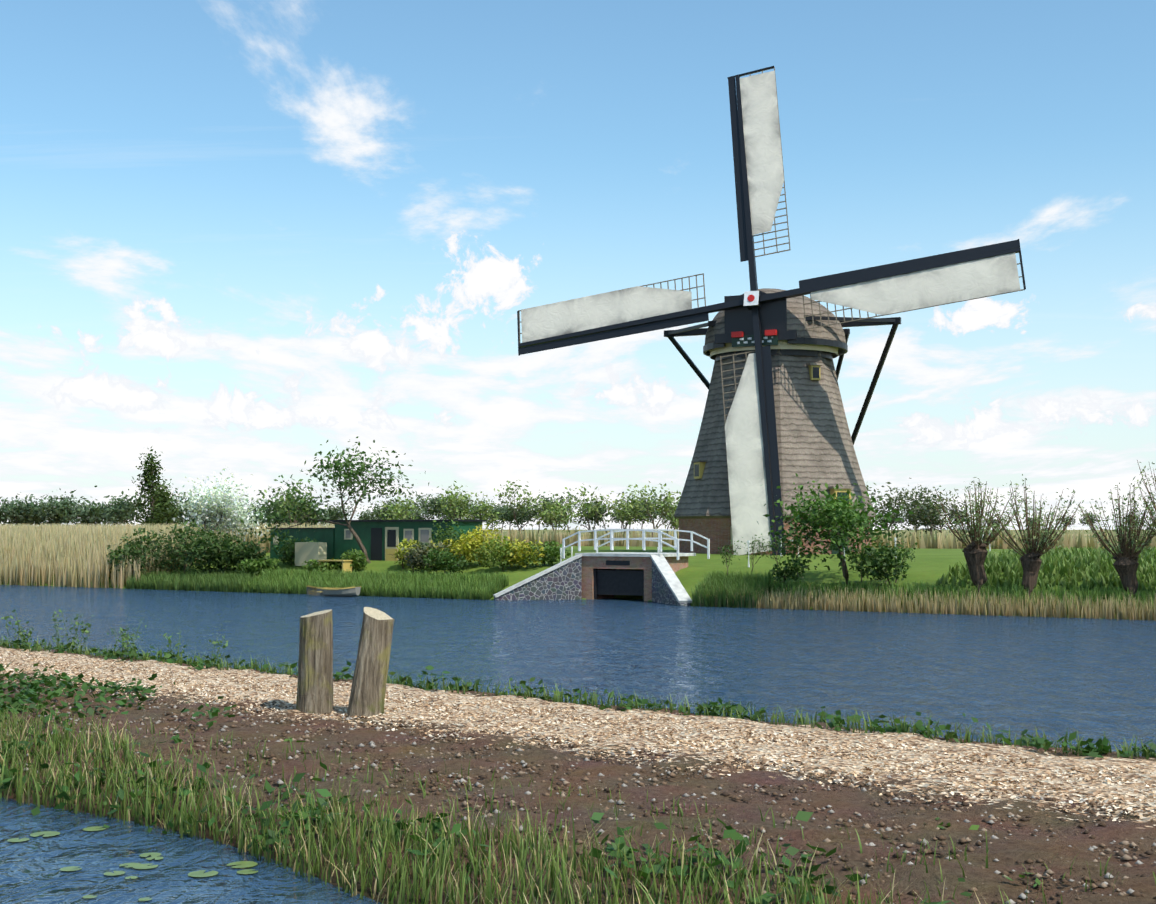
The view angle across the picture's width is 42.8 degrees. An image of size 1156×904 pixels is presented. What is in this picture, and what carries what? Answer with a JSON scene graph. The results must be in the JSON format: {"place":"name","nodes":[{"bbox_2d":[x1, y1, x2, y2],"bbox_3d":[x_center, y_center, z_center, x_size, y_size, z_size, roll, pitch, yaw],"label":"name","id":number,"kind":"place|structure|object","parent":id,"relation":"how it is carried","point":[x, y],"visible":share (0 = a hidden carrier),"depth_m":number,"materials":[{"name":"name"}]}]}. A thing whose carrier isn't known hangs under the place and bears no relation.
{"place":"outdoors","nodes":[
{"label":"outdoors","id":0,"kind":"place"},
{"bbox_2d":[1,609,227,662],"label":"tall weed","id":1,"kind":"object","parent":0,"point":[87,631],"depth_m":33.44,"materials":[{"name":"green plant"}]},
{"bbox_2d":[0,585,1155,903],"bbox_3d":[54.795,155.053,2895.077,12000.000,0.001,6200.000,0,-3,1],"label":"water","id":2,"kind":"structure","parent":0,"point":[1054,677],"depth_m":37.13,"materials":[{"name":"blue liquid"}]},
{"bbox_2d":[7,826,257,900],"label":"lily pads","id":3,"kind":"object","parent":2,"relation":"on","point":[200,873],"visible":0.65,"depth_m":14.54,"materials":[{"name":"green plant"}]},
{"bbox_2d":[306,585,360,596],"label":"rowboat","id":4,"kind":"object","parent":2,"relation":"on","point":[336,592],"visible":0.98,"depth_m":72.75,"materials":[{"name":"grey"}]},
{"bbox_2d":[0,646,1155,903],"bbox_3d":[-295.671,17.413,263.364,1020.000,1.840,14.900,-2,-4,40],"label":"ground strip","id":5,"kind":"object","parent":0,"point":[1024,844],"depth_m":16.27,"materials":[{"name":"brown soil"}]},
{"bbox_2d":[296,607,394,718],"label":"wooden posts","id":6,"kind":"object","parent":5,"relation":"on","point":[315,684],"visible":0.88,"depth_m":22.05,"materials":[{"name":"brown wood"}]},
{"bbox_2d":[0,636,1155,903],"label":"grass","id":7,"kind":"structure","parent":5,"relation":"on","point":[546,864],"depth_m":14.51,"materials":[{"name":"green plant"}]},
{"bbox_2d":[0,634,1155,903],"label":"weeds","id":8,"kind":"object","parent":5,"relation":"on","point":[16,702],"visible":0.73,"depth_m":18.50,"materials":[{"name":"green plant"}]},
{"bbox_2d":[0,673,1155,903],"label":"soil clods","id":9,"kind":"object","parent":5,"relation":"on","point":[764,831],"visible":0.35,"depth_m":15.89,"materials":[{"name":"brown soil"}]},
{"bbox_2d":[0,650,1155,824],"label":"wood chips","id":10,"kind":"object","parent":5,"relation":"on","point":[791,757],"visible":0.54,"depth_m":19.27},
{"bbox_2d":[0,0,1155,529],"label":"sky","id":11,"kind":"structure","parent":0,"point":[247,237],"materials":[{"name":"blue"}]},
{"bbox_2d":[1,530,1155,619],"bbox_3d":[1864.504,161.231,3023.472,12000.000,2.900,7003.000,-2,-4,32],"label":"bank ground","id":12,"kind":"structure","parent":0,"point":[930,566],"depth_m":71.28,"materials":[{"name":"green plant"}]},
{"bbox_2d":[268,520,486,573],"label":"green shed","id":13,"kind":"structure","parent":12,"relation":"on","point":[380,539],"depth_m":81.89,"materials":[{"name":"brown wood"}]},
{"bbox_2d":[0,436,1141,589],"bbox_3d":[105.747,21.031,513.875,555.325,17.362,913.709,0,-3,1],"label":"trees and bushes","id":14,"kind":"object","parent":12,"relation":"on","point":[470,548],"visible":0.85,"depth_m":83.11,"materials":[{"name":"green plant"}]},
{"bbox_2d":[0,522,1155,620],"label":"bank reeds","id":15,"kind":"object","parent":12,"relation":"on","point":[69,555],"visible":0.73,"depth_m":71.57,"materials":[{"name":"green plant"}]},
{"bbox_2d":[493,529,709,605],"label":"sluice bridge","id":16,"kind":"structure","parent":12,"relation":"on","point":[588,576],"depth_m":69.46,"materials":[{"name":"stone"}]},
{"bbox_2d":[674,340,875,553],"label":"windmill tower","id":17,"kind":"structure","parent":12,"relation":"on","point":[814,442],"depth_m":80.54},
{"bbox_2d":[664,288,900,444],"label":"windmill cap","id":18,"kind":"object","parent":17,"relation":"on","point":[783,319],"visible":0.67,"depth_m":81.17,"materials":[{"name":"wood"}]},
{"bbox_2d":[517,66,1025,554],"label":"windmill sail frames","id":19,"kind":"structure","parent":18,"relation":"attached to","point":[763,359],"depth_m":80.17,"materials":[{"name":"black wood"}]},
{"bbox_2d":[521,71,1020,554],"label":"sail cloths","id":20,"kind":"object","parent":19,"relation":"attached to","point":[984,277],"visible":0.96,"depth_m":79.36,"materials":[{"name":"white fabric"}]},
{"bbox_2d":[560,533,990,566],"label":"posts","id":21,"kind":"object","parent":12,"relation":"on","point":[748,541],"visible":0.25,"depth_m":73.13,"materials":[{"name":"paint"}]}
]}

